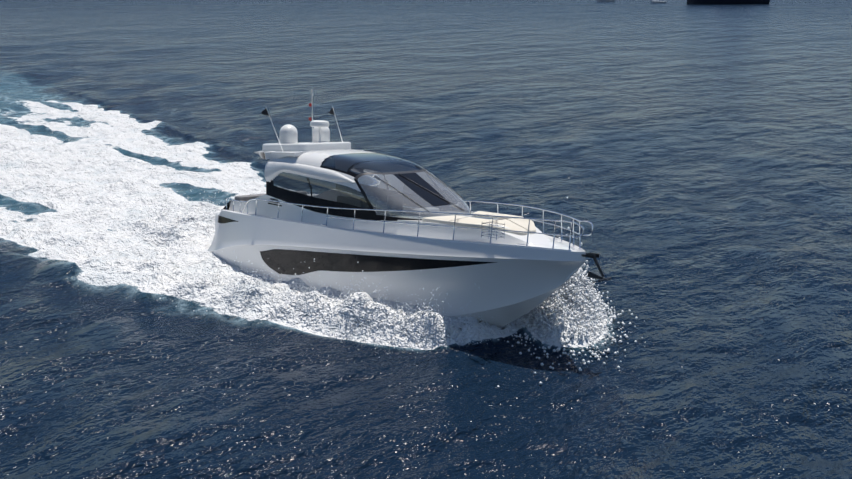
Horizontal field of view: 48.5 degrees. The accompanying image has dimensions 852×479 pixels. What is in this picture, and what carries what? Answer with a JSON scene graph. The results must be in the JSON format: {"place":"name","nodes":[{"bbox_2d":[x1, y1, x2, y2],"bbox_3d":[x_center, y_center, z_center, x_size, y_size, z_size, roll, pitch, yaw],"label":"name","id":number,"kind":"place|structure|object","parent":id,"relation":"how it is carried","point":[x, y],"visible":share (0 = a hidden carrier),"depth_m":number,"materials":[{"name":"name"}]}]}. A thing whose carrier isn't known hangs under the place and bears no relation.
{"place":"outdoors","nodes":[
{"label":"outdoors","id":0,"kind":"place"},
{"bbox_2d":[0,0,851,478],"bbox_3d":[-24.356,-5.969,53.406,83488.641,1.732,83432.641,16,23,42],"label":"sea","id":1,"kind":"structure","parent":0,"point":[692,162],"depth_m":35.14,"materials":[{"name":"liquid"}]},
{"bbox_2d":[94,190,644,386],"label":"spray droplets","id":2,"kind":"object","parent":1,"relation":"on","point":[578,275],"visible":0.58,"depth_m":25.79,"materials":[{"name":"white liquid"}]},
{"bbox_2d":[208,210,585,327],"bbox_3d":[-1.338,1.009,29.176,14.900,3.482,4.341,11,13,44],"label":"hull","id":3,"kind":"object","parent":1,"relation":"in","point":[513,283],"visible":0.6,"depth_m":25.62,"materials":[{"name":"white plastic"}]},
{"bbox_2d":[218,215,237,222],"bbox_3d":[-6.602,-0.588,31.455,0.090,0.296,1.357,-14,21,-38],"label":"hull vent","id":4,"kind":"object","parent":3,"relation":"attached to","point":[221,219],"visible":0.92,"depth_m":31.59,"materials":[{"name":"black"}]},
{"bbox_2d":[260,249,496,274],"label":"hull window","id":5,"kind":"structure","parent":3,"relation":"attached to","point":[286,262],"depth_m":27.27,"materials":[{"name":"black glass"}]},
{"bbox_2d":[222,195,584,251],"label":"deck","id":6,"kind":"structure","parent":3,"relation":"on","point":[288,212],"depth_m":26.41,"materials":[{"name":"white"}]},
{"bbox_2d":[226,198,247,213],"bbox_3d":[-6.255,-1.119,31.307,1.351,0.426,0.095,11,13,44],"label":"handrail","id":7,"kind":"object","parent":6,"relation":"on","point":[237,201],"visible":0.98,"depth_m":31.28,"materials":[{"name":"silver metal"}]},
{"bbox_2d":[235,194,265,200],"bbox_3d":[-5.345,-1.170,32.844,0.350,0.850,2.900,11,13,44],"label":"seat cushion","id":8,"kind":"object","parent":6,"relation":"attached to","point":[245,197],"visible":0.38,"depth_m":31.89,"materials":[{"name":"grey"}]},
{"bbox_2d":[266,150,470,220],"bbox_3d":[-1.606,-1.736,29.052,7.048,1.731,3.201,11,13,43],"label":"superstructure","id":9,"kind":"object","parent":6,"relation":"on","point":[361,169],"visible":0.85,"depth_m":28.30,"materials":[{"name":"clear glass"}]},
{"bbox_2d":[254,149,363,158],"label":"hardtop wing","id":10,"kind":"structure","parent":9,"relation":"on","point":[271,154],"depth_m":30.16,"materials":[{"name":"white plastic"}]},
{"bbox_2d":[266,108,282,151],"bbox_3d":[-4.811,-3.493,30.105,0.027,1.311,0.856,-14,22,-40],"label":"whip aerial","id":11,"kind":"object","parent":10,"relation":"on","point":[275,132],"visible":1,"depth_m":30.07,"materials":[{"name":"white"}]},
{"bbox_2d":[262,108,268,115],"bbox_3d":[-5.158,-4.091,30.271,0.437,0.252,0.048,15,22,41],"label":"pennant","id":12,"kind":"object","parent":11,"relation":"attached to","point":[264,112],"visible":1,"depth_m":30.28,"materials":[{"name":"black fabric"}]},
{"bbox_2d":[262,142,350,150],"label":"dome plinth","id":13,"kind":"structure","parent":10,"relation":"on","point":[302,146],"depth_m":30.36,"materials":[{"name":"white plastic"}]},
{"bbox_2d":[280,124,297,143],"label":"radar dome","id":14,"kind":"structure","parent":13,"relation":"on","point":[288,133],"depth_m":30.46,"materials":[{"name":"white plastic"}]},
{"bbox_2d":[312,98,312,142],"bbox_3d":[-3.697,-3.843,30.828,0.075,1.751,0.036,11,13,43],"label":"light mast","id":15,"kind":"object","parent":13,"relation":"on","point":[312,119],"visible":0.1,"depth_m":30.80,"materials":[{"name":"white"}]},
{"bbox_2d":[310,120,328,142],"bbox_3d":[-3.441,-3.446,30.630,0.620,0.805,0.620,11,13,43],"label":"radar","id":16,"kind":"object","parent":13,"relation":"attached to","point":[318,123],"visible":0.9,"depth_m":30.37,"materials":[{"name":"white plastic"}]},
{"bbox_2d":[313,127,329,141],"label":"pedestal","id":17,"kind":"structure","parent":13,"relation":"on","point":[325,134],"depth_m":31.42,"materials":[{"name":"white plastic"}]},
{"bbox_2d":[265,161,354,183],"bbox_3d":[-3.578,-1.910,28.900,4.400,0.718,0.291,11,13,43],"label":"panel","id":18,"kind":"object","parent":9,"relation":"attached to","point":[273,169],"depth_m":28.92,"materials":[{"name":"white plastic"}]},
{"bbox_2d":[374,175,429,211],"bbox_3d":[-0.689,-1.296,26.855,1.990,0.816,0.030,11,20,34],"label":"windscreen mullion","id":19,"kind":"object","parent":9,"relation":"attached to","point":[402,193],"visible":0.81,"depth_m":26.84,"materials":[{"name":"grey metal"}]},
{"bbox_2d":[399,173,463,210],"bbox_3d":[0.150,-1.388,27.572,2.094,0.914,0.025,7,18,24],"label":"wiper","id":20,"kind":"object","parent":9,"relation":"attached to","point":[432,192],"visible":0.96,"depth_m":27.56,"materials":[{"name":"grey"}]},
{"bbox_2d":[416,165,460,196],"bbox_3d":[0.496,-1.528,28.551,2.011,1.228,0.050,12,21,36],"label":"windshield frame","id":21,"kind":"object","parent":9,"relation":"attached to","point":[438,179],"visible":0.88,"depth_m":28.55,"materials":[{"name":"grey metal"}]},
{"bbox_2d":[366,197,376,219],"bbox_3d":[-1.733,-0.879,28.521,0.230,0.800,0.540,11,13,44],"label":"helm seat back","id":22,"kind":"object","parent":6,"relation":"on","point":[374,200],"depth_m":28.50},
{"bbox_2d":[377,201,386,215],"bbox_3d":[-2.016,-1.068,31.408,2.700,0.500,0.219,11,13,43],"label":"saloon sofa back","id":23,"kind":"object","parent":6,"relation":"attached to","point":[379,206],"depth_m":30.68,"materials":[{"name":"grey fabric"}]},
{"bbox_2d":[387,194,402,215],"bbox_3d":[-0.962,-0.989,29.297,0.230,0.800,0.540,11,13,44],"label":"helm seat back","id":24,"kind":"object","parent":6,"relation":"on","point":[390,213],"depth_m":29.14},
{"bbox_2d":[241,198,583,237],"bbox_3d":[-1.050,-0.642,27.240,12.361,1.063,1.705,11,13,43],"label":"guard rail","id":25,"kind":"object","parent":6,"relation":"on","point":[427,212],"visible":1,"depth_m":25.20,"materials":[{"name":"silver metal"}]},
{"bbox_2d":[407,207,439,214],"bbox_3d":[-0.094,-0.417,28.659,0.400,1.030,1.100,11,13,43],"label":"helm console","id":26,"kind":"object","parent":6,"relation":"on","point":[423,210],"depth_m":28.42,"materials":[{"name":"grey"}]},
{"bbox_2d":[327,216,571,235],"bbox_3d":[0.387,-0.387,25.829,7.591,0.315,1.723,11,13,44],"label":"bow rail","id":27,"kind":"object","parent":6,"relation":"on","point":[449,226],"visible":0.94,"depth_m":24.97,"materials":[{"name":"silver metal"}]},
{"bbox_2d":[453,214,455,239],"bbox_3d":[0.745,-0.313,24.900,0.030,0.730,0.104,11,13,44],"label":"stanchion","id":28,"kind":"object","parent":6,"relation":"on","point":[454,226],"visible":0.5,"depth_m":24.88,"materials":[{"name":"silver metal"}]},
{"bbox_2d":[422,215,526,234],"bbox_3d":[1.274,-0.429,25.441,2.970,0.270,1.000,10,19,31],"label":"sun pad","id":29,"kind":"object","parent":6,"relation":"on","point":[473,222],"visible":0.88,"depth_m":25.33,"materials":[{"name":"beige fabric"}]},
{"bbox_2d":[471,216,497,219],"bbox_3d":[1.551,-0.583,26.081,0.750,0.067,0.540,11,13,43],"label":"fore hatch","id":30,"kind":"object","parent":6,"relation":"on","point":[485,217],"visible":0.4,"depth_m":26.08,"materials":[{"name":"white"}]},
{"bbox_2d":[473,211,535,233],"bbox_3d":[2.163,-0.542,26.354,2.802,0.310,1.195,11,13,43],"label":"sun pad","id":31,"kind":"object","parent":6,"relation":"on","point":[522,223],"visible":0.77,"depth_m":25.80,"materials":[{"name":"beige fabric"}]},
{"bbox_2d":[471,211,579,234],"bbox_3d":[1.808,-0.591,27.261,7.591,0.315,1.723,11,13,44],"label":"bulwark","id":32,"kind":"object","parent":6,"relation":"on","point":[548,223],"visible":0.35,"depth_m":25.51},
{"bbox_2d":[526,219,529,245],"bbox_3d":[2.600,-0.166,24.089,0.030,0.733,0.104,11,13,44],"label":"stanchion","id":33,"kind":"object","parent":6,"relation":"on","point":[528,233],"visible":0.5,"depth_m":24.08,"materials":[{"name":"silver metal"}]},
{"bbox_2d":[464,200,592,235],"bbox_3d":[0.351,-0.843,28.651,12.361,1.063,1.705,11,13,43],"label":"guard rail","id":34,"kind":"object","parent":6,"relation":"on","point":[541,209],"visible":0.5,"depth_m":25.66,"materials":[{"name":"silver metal"}]},
{"bbox_2d":[552,221,555,247],"bbox_3d":[3.240,-0.108,23.892,0.030,0.733,0.104,11,13,43],"label":"stanchion","id":35,"kind":"object","parent":6,"relation":"on","point":[554,235],"visible":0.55,"depth_m":23.88,"materials":[{"name":"silver metal"}]},
{"bbox_2d":[569,223,572,249],"bbox_3d":[3.636,-0.075,23.800,0.030,0.733,0.104,11,13,44],"label":"stanchion","id":36,"kind":"object","parent":6,"relation":"on","point":[570,235],"visible":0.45,"depth_m":23.79,"materials":[{"name":"silver metal"}]},
{"bbox_2d":[579,221,580,248],"bbox_3d":[3.918,-0.115,24.083,0.034,0.734,0.081,-12,21,-36],"label":"stanchion","id":37,"kind":"object","parent":6,"relation":"on","point":[579,235],"visible":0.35,"depth_m":24.08,"materials":[{"name":"silver metal"}]},
{"bbox_2d":[581,252,610,281],"bbox_3d":[4.178,0.660,23.657,0.977,0.630,0.510,11,13,44],"label":"anchor","id":38,"kind":"object","parent":3,"relation":"attached to","point":[596,275],"visible":0.94,"depth_m":23.55,"materials":[{"name":"grey metal"}]},
{"bbox_2d":[596,0,614,1],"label":"distant boat","id":39,"kind":"object","parent":1,"relation":"on","point":[605,0],"visible":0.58,"depth_m":229.40,"materials":[{"name":"white"}]},
{"bbox_2d":[650,1,665,2],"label":"distant boat","id":40,"kind":"object","parent":1,"relation":"on","point":[657,1],"visible":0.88,"depth_m":223.07,"materials":[{"name":"white"}]},
{"bbox_2d":[687,0,769,3],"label":"ship","id":41,"kind":"object","parent":1,"relation":"on","point":[728,1],"visible":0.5,"depth_m":215.85,"materials":[{"name":"black"}]},
{"bbox_3d":[-6.480,0.409,34.194,2.300,0.130,3.774,11,13,44],"label":"swim platform","id":42,"kind":"object","parent":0,"visible":0},
{"bbox_2d":[215,212,219,231],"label":"transom block","id":43,"kind":"structure","parent":42,"relation":"on","point":[216,218],"depth_m":32.25,"materials":[{"name":"white"}]}
]}

